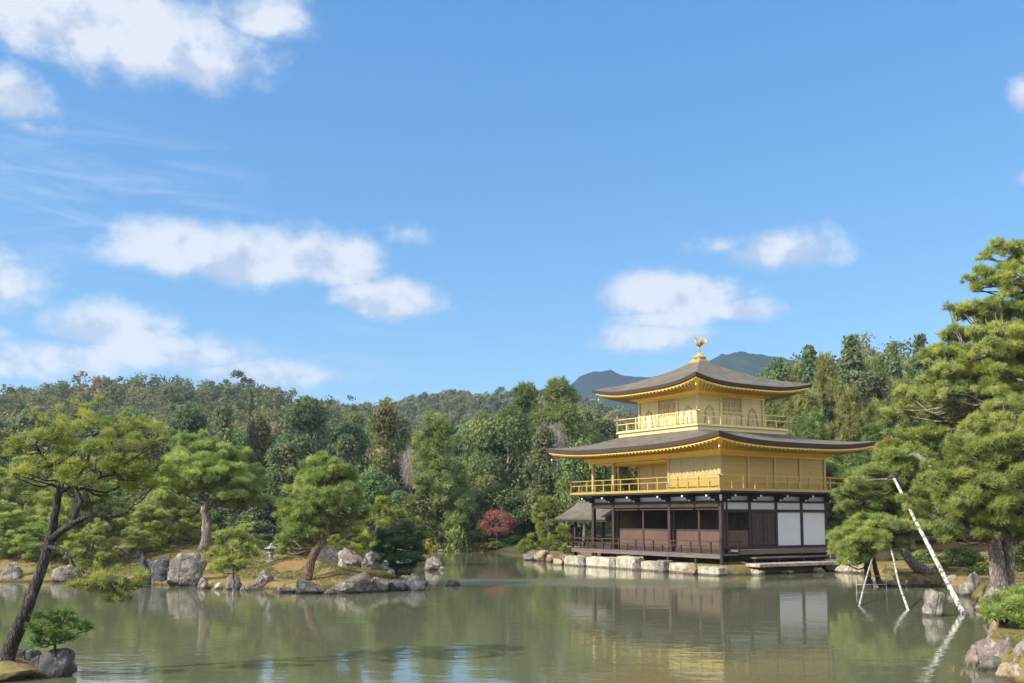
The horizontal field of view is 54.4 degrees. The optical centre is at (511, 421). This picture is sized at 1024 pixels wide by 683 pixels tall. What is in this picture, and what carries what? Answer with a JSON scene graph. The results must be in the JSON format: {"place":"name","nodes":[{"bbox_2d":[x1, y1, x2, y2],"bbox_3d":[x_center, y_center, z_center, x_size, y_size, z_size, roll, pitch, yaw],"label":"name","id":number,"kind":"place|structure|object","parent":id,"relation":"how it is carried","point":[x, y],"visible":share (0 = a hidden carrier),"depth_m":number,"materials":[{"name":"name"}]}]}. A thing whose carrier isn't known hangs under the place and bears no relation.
{"place":"outdoors","nodes":[
{"label":"outdoors","id":0,"kind":"place"},
{"bbox_2d":[0,658,40,681],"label":"islet","id":1,"kind":"object","parent":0,"point":[17,669],"visible":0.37,"depth_m":18.72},
{"bbox_2d":[37,648,76,677],"bbox_3d":[-8.794,4.790,19.206,0.670,0.845,0.548,0,-6,-1],"label":"rock","id":2,"kind":"object","parent":1,"relation":"on","point":[61,664],"visible":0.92,"depth_m":19.05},
{"bbox_2d":[24,606,96,655],"bbox_3d":[-8.722,4.024,19.150,1.337,0.954,0.862,0,-6,0],"label":"islet shrub","id":3,"kind":"object","parent":2,"relation":"on","point":[55,633],"visible":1,"depth_m":19.07,"materials":[{"name":"green plant"}]},
{"bbox_2d":[0,394,183,660],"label":"leaning pine","id":4,"kind":"object","parent":1,"relation":"on","point":[132,428],"visible":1,"depth_m":19.55,"materials":[{"name":"green plant"}]},
{"bbox_2d":[0,550,1012,682],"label":"pond water","id":5,"kind":"structure","parent":0,"point":[504,617],"depth_m":26.95,"materials":[{"name":"liquid"}]},
{"bbox_2d":[402,573,427,590],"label":"rock","id":6,"kind":"object","parent":5,"relation":"in","point":[414,582],"visible":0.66,"depth_m":41.66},
{"bbox_2d":[887,474,966,613],"bbox_3d":[14.656,4.260,35.398,0.477,5.145,7.997,-1,-6,7],"label":"support pole","id":7,"kind":"object","parent":5,"relation":"in","point":[944,576],"visible":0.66,"depth_m":34.28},
{"bbox_2d":[921,589,946,616],"bbox_3d":[13.173,5.786,30.991,0.766,1.122,0.589,0,-6,-3],"label":"rock","id":8,"kind":"object","parent":5,"relation":"in","point":[935,604],"visible":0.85,"depth_m":30.84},
{"bbox_2d":[0,410,1023,682],"bbox_3d":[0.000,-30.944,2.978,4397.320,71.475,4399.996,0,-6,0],"label":"ground","id":9,"kind":"structure","parent":0,"point":[296,562],"depth_m":50.94,"materials":[{"name":"plant"}]},
{"bbox_2d":[0,427,16,508],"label":"broadleaf tree","id":10,"kind":"object","parent":9,"relation":"on","point":[3,435],"visible":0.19,"depth_m":112.01,"materials":[{"name":"green plant"}]},
{"bbox_2d":[0,562,22,580],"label":"rock","id":11,"kind":"object","parent":9,"relation":"on","point":[13,571],"visible":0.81,"depth_m":47.42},
{"bbox_2d":[0,499,40,556],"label":"garden pine","id":12,"kind":"object","parent":9,"relation":"on","point":[11,512],"visible":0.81,"depth_m":52.71,"materials":[{"name":"green plant"}]},
{"bbox_2d":[5,408,44,452],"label":"broadleaf tree","id":13,"kind":"object","parent":9,"relation":"on","point":[18,423],"visible":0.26,"depth_m":142.21,"materials":[{"name":"green plant"}]},
{"bbox_2d":[0,451,65,533],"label":"garden pine","id":14,"kind":"object","parent":9,"relation":"on","point":[26,497],"visible":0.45,"depth_m":57.33,"materials":[{"name":"green plant"}]},
{"bbox_2d":[8,513,83,558],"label":"garden pine","id":15,"kind":"object","parent":9,"relation":"on","point":[29,539],"visible":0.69,"depth_m":51.04,"materials":[{"name":"green plant"}]},
{"bbox_2d":[21,461,108,538],"bbox_3d":[-25.139,4.635,55.704,4.774,5.183,4.410,0,-6,-3],"label":"garden pine","id":16,"kind":"object","parent":9,"relation":"on","point":[67,503],"visible":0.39,"depth_m":55.10,"materials":[{"name":"green plant"}]},
{"bbox_2d":[51,564,81,581],"bbox_3d":[-21.265,7.370,47.522,1.386,1.137,1.133,0,-6,0],"label":"rock","id":17,"kind":"object","parent":9,"relation":"on","point":[61,574],"visible":0.56,"depth_m":47.07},
{"bbox_2d":[61,518,123,566],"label":"garden pine","id":18,"kind":"object","parent":9,"relation":"on","point":[103,550],"visible":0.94,"depth_m":50.26,"materials":[{"name":"green plant"}]},
{"bbox_2d":[73,425,128,504],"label":"broadleaf tree","id":19,"kind":"object","parent":9,"relation":"on","point":[83,457],"visible":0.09,"depth_m":116.71,"materials":[{"name":"green plant"}]},
{"bbox_2d":[77,479,138,539],"bbox_3d":[-23.002,5.206,56.908,3.908,3.933,3.641,4,-7,-35],"label":"garden pine","id":20,"kind":"object","parent":9,"relation":"on","point":[108,505],"visible":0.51,"depth_m":56.40,"materials":[{"name":"green plant"}]},
{"bbox_2d":[116,504,170,552],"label":"garden pine","id":21,"kind":"object","parent":9,"relation":"on","point":[144,519],"visible":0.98,"depth_m":52.27,"materials":[{"name":"green plant"}]},
{"bbox_2d":[113,423,173,479],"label":"broadleaf tree","id":22,"kind":"object","parent":9,"relation":"on","point":[156,455],"visible":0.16,"depth_m":121.02,"materials":[{"name":"green plant"}]},
{"bbox_2d":[148,557,169,581],"bbox_3d":[-16.337,7.013,45.895,1.549,1.536,1.133,-2,-6,19],"label":"rock","id":23,"kind":"object","parent":9,"relation":"on","point":[158,567],"visible":0.37,"depth_m":45.41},
{"bbox_2d":[127,488,218,543],"bbox_3d":[-18.695,5.169,54.911,4.935,3.838,4.559,2,-6,-21],"label":"garden pine","id":24,"kind":"object","parent":9,"relation":"on","point":[167,504],"visible":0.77,"depth_m":54.45,"materials":[{"name":"green plant"}]},
{"bbox_2d":[160,400,209,457],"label":"broadleaf tree","id":25,"kind":"object","parent":9,"relation":"on","point":[192,418],"visible":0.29,"depth_m":124.58,"materials":[{"name":"green plant"}]},
{"bbox_2d":[166,551,206,585],"bbox_3d":[-14.598,6.741,44.713,1.705,1.852,1.394,0,-6,3],"label":"rock","id":26,"kind":"object","parent":9,"relation":"on","point":[186,568],"visible":0.79,"depth_m":44.20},
{"bbox_2d":[153,428,275,549],"bbox_3d":[-15.312,3.387,50.504,6.465,6.264,5.672,0,-6,0],"label":"island pine","id":27,"kind":"object","parent":9,"relation":"on","point":[215,464],"visible":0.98,"depth_m":50.06,"materials":[{"name":"green plant"}]},
{"bbox_2d":[190,488,244,539],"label":"broadleaf tree","id":28,"kind":"object","parent":9,"relation":"on","point":[215,517],"visible":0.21,"depth_m":95.83,"materials":[{"name":"green plant"}]},
{"bbox_2d":[211,403,242,529],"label":"broadleaf tree","id":29,"kind":"object","parent":9,"relation":"on","point":[222,413],"visible":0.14,"depth_m":119.92,"materials":[{"name":"green plant"}]},
{"bbox_2d":[205,522,262,594],"bbox_3d":[-10.951,6.206,39.086,2.192,4.541,1.824,-3,-6,31],"label":"sapling pine","id":30,"kind":"object","parent":9,"relation":"on","point":[237,538],"visible":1,"depth_m":39.05,"materials":[{"name":"green plant"}]},
{"bbox_2d":[222,475,277,540],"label":"broadleaf tree","id":31,"kind":"object","parent":9,"relation":"on","point":[253,514],"visible":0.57,"depth_m":94.90,"materials":[{"name":"green plant"}]},
{"bbox_2d":[241,407,272,468],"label":"broadleaf tree","id":32,"kind":"object","parent":9,"relation":"on","point":[259,430],"visible":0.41,"depth_m":121.76,"materials":[{"name":"green plant"}]},
{"bbox_2d":[264,446,286,537],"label":"broadleaf tree","id":33,"kind":"object","parent":9,"relation":"on","point":[271,457],"visible":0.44,"depth_m":105.34,"materials":[{"name":"green plant"}]},
{"bbox_2d":[267,441,304,535],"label":"broadleaf tree","id":34,"kind":"object","parent":9,"relation":"on","point":[288,451],"visible":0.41,"depth_m":105.39,"materials":[{"name":"green plant"}]},
{"bbox_2d":[270,395,341,481],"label":"broadleaf tree","id":35,"kind":"object","parent":9,"relation":"on","point":[305,418],"visible":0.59,"depth_m":117.22,"materials":[{"name":"green plant"}]},
{"bbox_2d":[295,578,324,593],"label":"rock","id":36,"kind":"object","parent":9,"relation":"on","point":[303,586],"visible":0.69,"depth_m":40.00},
{"bbox_2d":[270,450,372,580],"bbox_3d":[-8.319,4.066,43.143,4.690,5.882,4.496,0,-6,0],"label":"island pine","id":37,"kind":"object","parent":9,"relation":"on","point":[315,502],"visible":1,"depth_m":42.88,"materials":[{"name":"green plant"}]},
{"bbox_2d":[326,521,365,556],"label":"yellow pine","id":38,"kind":"object","parent":9,"relation":"on","point":[341,542],"visible":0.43,"depth_m":60.17,"materials":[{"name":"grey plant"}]},
{"bbox_2d":[338,547,362,567],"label":"rock","id":39,"kind":"object","parent":9,"relation":"on","point":[348,557],"visible":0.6,"depth_m":49.30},
{"bbox_2d":[330,421,371,474],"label":"broadleaf tree","id":40,"kind":"object","parent":9,"relation":"on","point":[354,431],"visible":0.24,"depth_m":119.65,"materials":[{"name":"green plant"}]},
{"bbox_2d":[330,572,372,593],"bbox_3d":[-6.490,6.696,40.402,1.691,1.114,1.258,3,-6,-25],"label":"rock","id":41,"kind":"object","parent":9,"relation":"on","point":[360,583],"visible":0.66,"depth_m":40.01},
{"bbox_2d":[333,433,375,537],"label":"broadleaf tree","id":42,"kind":"object","parent":9,"relation":"on","point":[346,452],"visible":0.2,"depth_m":106.63,"materials":[{"name":"green plant"}]},
{"bbox_2d":[339,466,400,535],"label":"broadleaf tree","id":43,"kind":"object","parent":9,"relation":"on","point":[372,479],"visible":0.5,"depth_m":96.95,"materials":[{"name":"green plant"}]},
{"bbox_2d":[350,494,395,557],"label":"yellow pine","id":44,"kind":"object","parent":9,"relation":"on","point":[382,502],"visible":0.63,"depth_m":61.51,"materials":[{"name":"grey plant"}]},
{"bbox_2d":[361,422,405,474],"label":"broadleaf tree","id":45,"kind":"object","parent":9,"relation":"on","point":[369,436],"visible":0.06,"depth_m":130.53,"materials":[{"name":"green plant"}]},
{"bbox_2d":[368,447,403,526],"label":"broadleaf tree","id":46,"kind":"object","parent":9,"relation":"on","point":[381,461],"visible":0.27,"depth_m":106.85,"materials":[{"name":"green plant"}]},
{"bbox_2d":[362,396,413,492],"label":"broadleaf tree","id":47,"kind":"object","parent":9,"relation":"on","point":[384,421],"visible":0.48,"depth_m":111.49,"materials":[{"name":"green plant"}]},
{"bbox_2d":[368,412,412,464],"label":"broadleaf tree","id":48,"kind":"object","parent":9,"relation":"on","point":[402,432],"visible":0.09,"depth_m":145.69,"materials":[{"name":"green plant"}]},
{"bbox_2d":[376,490,412,534],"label":"broadleaf tree","id":49,"kind":"object","parent":9,"relation":"on","point":[397,496],"visible":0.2,"depth_m":95.15,"materials":[{"name":"green plant"}]},
{"bbox_2d":[370,519,428,577],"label":"dark pine","id":50,"kind":"object","parent":9,"relation":"on","point":[389,538],"visible":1,"depth_m":44.97,"materials":[{"name":"green plant"}]},
{"bbox_2d":[379,509,434,552],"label":"yellow pine","id":51,"kind":"object","parent":9,"relation":"on","point":[401,515],"visible":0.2,"depth_m":63.37,"materials":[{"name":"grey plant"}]},
{"bbox_2d":[399,442,421,495],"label":"bare tree","id":52,"kind":"object","parent":9,"relation":"on","point":[408,474],"visible":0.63,"depth_m":97.15,"materials":[{"name":"grey plant"}]},
{"bbox_2d":[395,486,454,543],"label":"broadleaf tree","id":53,"kind":"object","parent":9,"relation":"on","point":[416,500],"visible":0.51,"depth_m":90.36,"materials":[{"name":"green plant"}]},
{"bbox_2d":[407,409,485,547],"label":"pine tree","id":54,"kind":"object","parent":9,"relation":"on","point":[435,470],"visible":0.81,"depth_m":90.53,"materials":[{"name":"green plant"}]},
{"bbox_2d":[442,521,475,551],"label":"shrub","id":55,"kind":"object","parent":9,"relation":"on","point":[459,543],"visible":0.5,"depth_m":88.56,"materials":[{"name":"green plant"}]},
{"bbox_2d":[446,428,479,488],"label":"broadleaf tree","id":56,"kind":"object","parent":9,"relation":"on","point":[458,439],"visible":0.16,"depth_m":130.76,"materials":[{"name":"green plant"}]},
{"bbox_2d":[458,409,504,501],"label":"broadleaf tree","id":57,"kind":"object","parent":9,"relation":"on","point":[477,424],"visible":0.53,"depth_m":107.68,"materials":[{"name":"green plant"}]},
{"bbox_2d":[467,474,507,540],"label":"broadleaf tree","id":58,"kind":"object","parent":9,"relation":"on","point":[483,483],"visible":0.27,"depth_m":97.28,"materials":[{"name":"green plant"}]},
{"bbox_2d":[466,441,517,537],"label":"pine tree","id":59,"kind":"object","parent":9,"relation":"on","point":[477,450],"visible":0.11,"depth_m":106.67,"materials":[{"name":"green plant"}]},
{"bbox_2d":[476,507,519,550],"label":"maple tree","id":60,"kind":"object","parent":9,"relation":"on","point":[503,525],"visible":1,"depth_m":89.23,"materials":[{"name":"red plant"}]},
{"bbox_2d":[469,483,529,539],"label":"broadleaf tree","id":61,"kind":"object","parent":9,"relation":"on","point":[493,494],"visible":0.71,"depth_m":92.51,"materials":[{"name":"green plant"}]},
{"bbox_2d":[467,405,537,536],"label":"broadleaf tree","id":62,"kind":"object","parent":9,"relation":"on","point":[513,426],"visible":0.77,"depth_m":104.68,"materials":[{"name":"green plant"}]},
{"bbox_2d":[0,331,1021,492],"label":"hillside wood","id":63,"kind":"object","parent":9,"relation":"on","point":[160,400],"visible":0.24,"depth_m":290.87,"materials":[{"name":"plant"}]},
{"bbox_2d":[0,540,1023,657],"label":"grass","id":64,"kind":"structure","parent":9,"relation":"on","point":[393,576],"depth_m":47.17,"materials":[{"name":"plant"}]},
{"bbox_2d":[497,379,559,472],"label":"pine tree","id":65,"kind":"object","parent":9,"relation":"on","point":[523,401],"visible":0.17,"depth_m":117.84,"materials":[{"name":"green plant"}]},
{"bbox_2d":[513,426,572,538],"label":"broadleaf tree","id":66,"kind":"object","parent":9,"relation":"on","point":[544,465],"visible":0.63,"depth_m":91.35,"materials":[{"name":"green plant"}]},
{"bbox_2d":[526,495,571,546],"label":"yellow pine","id":67,"kind":"object","parent":9,"relation":"on","point":[551,502],"visible":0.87,"depth_m":77.37,"materials":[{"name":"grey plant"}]},
{"bbox_2d":[514,375,610,532],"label":"pine tree","id":68,"kind":"object","parent":9,"relation":"on","point":[557,405],"visible":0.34,"depth_m":109.24,"materials":[{"name":"green plant"}]},
{"bbox_2d":[557,473,611,540],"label":"broadleaf tree","id":69,"kind":"object","parent":9,"relation":"on","point":[580,530],"visible":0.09,"depth_m":94.53,"materials":[{"name":"green plant"}]},
{"bbox_2d":[553,437,616,543],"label":"broadleaf tree","id":70,"kind":"object","parent":9,"relation":"on","point":[603,472],"visible":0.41,"depth_m":87.15,"materials":[{"name":"green plant"}]},
{"bbox_2d":[586,556,615,567],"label":"edge stone","id":71,"kind":"object","parent":9,"relation":"on","point":[597,561],"visible":0.45,"depth_m":61.11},
{"bbox_2d":[583,417,628,490],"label":"broadleaf tree","id":72,"kind":"object","parent":9,"relation":"on","point":[608,431],"visible":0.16,"depth_m":123.31,"materials":[{"name":"green plant"}]},
{"bbox_2d":[609,416,639,522],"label":"pine tree","id":73,"kind":"object","parent":9,"relation":"on","point":[630,473],"visible":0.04,"depth_m":122.87,"materials":[{"name":"green plant"}]},
{"bbox_2d":[616,555,643,569],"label":"edge stone","id":74,"kind":"object","parent":9,"relation":"on","point":[625,562],"visible":0.56,"depth_m":58.55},
{"bbox_2d":[545,336,877,564],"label":"golden pavilion","id":75,"kind":"structure","parent":9,"relation":"on","point":[725,473],"depth_m":58.93,"materials":[{"name":"gold wood"}]},
{"bbox_2d":[659,398,675,426],"bbox_3d":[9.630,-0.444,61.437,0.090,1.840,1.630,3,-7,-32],"label":"door","id":76,"kind":"structure","parent":75,"relation":"in","point":[665,406],"depth_m":61.46,"materials":[{"name":"gold metal"}]},
{"bbox_2d":[722,397,740,425],"bbox_3d":[13.337,-0.522,60.619,1.630,1.840,0.090,3,-7,-32],"label":"door","id":77,"kind":"structure","parent":75,"relation":"in","point":[728,404],"depth_m":60.61,"materials":[{"name":"gold metal"}]},
{"bbox_2d":[751,512,774,545],"bbox_3d":[14.273,6.120,56.673,1.920,1.900,0.125,3,-7,-32],"label":"door","id":78,"kind":"structure","parent":75,"relation":"in","point":[763,523],"depth_m":56.62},
{"bbox_2d":[697,566,728,575],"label":"edge stone","id":79,"kind":"object","parent":9,"relation":"on","point":[713,570],"visible":0.59,"depth_m":52.36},
{"bbox_2d":[756,356,793,425],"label":"broadleaf tree","id":80,"kind":"object","parent":9,"relation":"on","point":[776,371],"visible":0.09,"depth_m":109.94,"materials":[{"name":"green plant"}]},
{"bbox_2d":[764,358,800,428],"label":"pine tree","id":81,"kind":"object","parent":9,"relation":"on","point":[794,372],"visible":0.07,"depth_m":106.89,"materials":[{"name":"green plant"}]},
{"bbox_2d":[746,561,841,567],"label":"landing slab","id":82,"kind":"structure","parent":9,"relation":"on","point":[786,564],"depth_m":54.27,"materials":[{"name":"stone"}]},
{"bbox_2d":[797,344,817,390],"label":"cypress tree","id":83,"kind":"object","parent":9,"relation":"on","point":[808,367],"visible":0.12,"depth_m":104.57,"materials":[{"name":"green plant"}]},
{"bbox_2d":[786,389,836,440],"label":"pine tree","id":84,"kind":"object","parent":9,"relation":"on","point":[808,403],"visible":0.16,"depth_m":87.07,"materials":[{"name":"green plant"}]},
{"bbox_2d":[791,410,846,541],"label":"pine tree","id":85,"kind":"object","parent":9,"relation":"on","point":[810,427],"visible":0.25,"depth_m":78.31,"materials":[{"name":"green plant"}]},
{"bbox_2d":[807,350,859,464],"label":"cypress tree","id":86,"kind":"object","parent":9,"relation":"on","point":[826,389],"visible":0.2,"depth_m":90.12,"materials":[{"name":"green plant"}]},
{"bbox_2d":[826,459,856,545],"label":"pine tree","id":87,"kind":"object","parent":9,"relation":"on","point":[831,468],"visible":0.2,"depth_m":67.69,"materials":[{"name":"green plant"}]},
{"bbox_2d":[825,385,874,465],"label":"broadleaf tree","id":88,"kind":"object","parent":9,"relation":"on","point":[851,420],"visible":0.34,"depth_m":83.98,"materials":[{"name":"green plant"}]},
{"bbox_2d":[834,333,867,393],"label":"cypress tree","id":89,"kind":"object","parent":9,"relation":"on","point":[852,367],"visible":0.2,"depth_m":100.48,"materials":[{"name":"green plant"}]},
{"bbox_2d":[832,421,895,527],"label":"pine tree","id":90,"kind":"object","parent":9,"relation":"on","point":[871,431],"visible":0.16,"depth_m":71.59,"materials":[{"name":"green plant"}]},
{"bbox_2d":[847,370,899,422],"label":"broadleaf tree","id":91,"kind":"object","parent":9,"relation":"on","point":[871,383],"visible":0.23,"depth_m":93.59,"materials":[{"name":"green plant"}]},
{"bbox_2d":[864,351,884,374],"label":"pine tree","id":92,"kind":"object","parent":9,"relation":"on","point":[870,364],"visible":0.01,"depth_m":118.58,"materials":[{"name":"green plant"}]},
{"bbox_2d":[824,510,935,587],"bbox_3d":[15.887,5.661,43.707,4.871,3.574,3.589,2,-6,-19],"label":"shore pine","id":93,"kind":"object","parent":9,"relation":"on","point":[861,541],"visible":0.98,"depth_m":42.96,"materials":[{"name":"green plant"}]},
{"bbox_2d":[828,426,946,573],"bbox_3d":[16.705,3.639,44.314,5.331,7.190,9.319,-3,-6,25],"label":"shore pine","id":94,"kind":"object","parent":9,"relation":"on","point":[854,492],"visible":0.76,"depth_m":45.01,"materials":[{"name":"green plant"}]},
{"bbox_2d":[882,342,903,419],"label":"cypress tree","id":95,"kind":"object","parent":9,"relation":"on","point":[892,367],"visible":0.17,"depth_m":98.56,"materials":[{"name":"green plant"}]},
{"bbox_2d":[869,374,919,436],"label":"pine tree","id":96,"kind":"object","parent":9,"relation":"on","point":[893,400],"visible":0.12,"depth_m":80.18,"materials":[{"name":"green plant"}]},
{"bbox_2d":[908,333,932,386],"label":"cypress tree","id":97,"kind":"object","parent":9,"relation":"on","point":[919,341],"visible":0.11,"depth_m":102.82,"materials":[{"name":"green plant"}]},
{"bbox_2d":[879,236,1023,440],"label":"tall pine","id":98,"kind":"object","parent":9,"relation":"on","point":[994,330],"visible":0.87,"depth_m":44.01,"materials":[{"name":"green plant"}]},
{"bbox_2d":[894,384,1023,590],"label":"pine","id":99,"kind":"object","parent":9,"relation":"on","point":[982,482],"visible":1,"depth_m":35.26,"materials":[{"name":"green plant"}]},
{"bbox_2d":[937,546,988,565],"bbox_3d":[22.426,6.849,49.571,2.369,1.320,2.448,4,-7,-34],"label":"shrub","id":100,"kind":"object","parent":9,"relation":"on","point":[967,557],"visible":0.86,"depth_m":49.17,"materials":[{"name":"green plant"}]},
{"bbox_2d":[963,637,995,666],"bbox_3d":[9.856,4.915,20.673,0.854,0.878,0.750,-3,-6,29],"label":"rock","id":101,"kind":"object","parent":9,"relation":"on","point":[979,651],"visible":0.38,"depth_m":20.49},
{"bbox_2d":[975,656,1002,672],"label":"rock","id":102,"kind":"object","parent":9,"relation":"on","point":[989,663],"visible":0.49,"depth_m":19.76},
{"bbox_2d":[976,584,1023,628],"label":"shrub","id":103,"kind":"object","parent":9,"relation":"on","point":[1001,608],"visible":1,"depth_m":23.10,"materials":[{"name":"green plant"}]},
{"bbox_2d":[993,661,1020,680],"bbox_3d":[9.428,4.853,18.785,0.656,0.639,0.536,-2,-6,22],"label":"rock","id":104,"kind":"object","parent":9,"relation":"on","point":[1008,671],"visible":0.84,"depth_m":18.66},
{"bbox_2d":[1004,543,1023,571],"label":"shrub","id":105,"kind":"object","parent":9,"relation":"on","point":[1019,550],"visible":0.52,"depth_m":45.64,"materials":[{"name":"green plant"}]},
{"bbox_2d":[0,0,1023,406],"label":"sky","id":106,"kind":"structure","parent":0,"point":[365,200],"materials":[{"name":"blue"}]},
{"bbox_2d":[570,370,654,411],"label":"mountain","id":107,"kind":"structure","parent":0,"point":[586,384],"depth_m":1479.25,"materials":[{"name":"plant"}]},
{"bbox_2d":[709,351,795,376],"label":"mountain","id":108,"kind":"structure","parent":0,"point":[746,363],"depth_m":1141.04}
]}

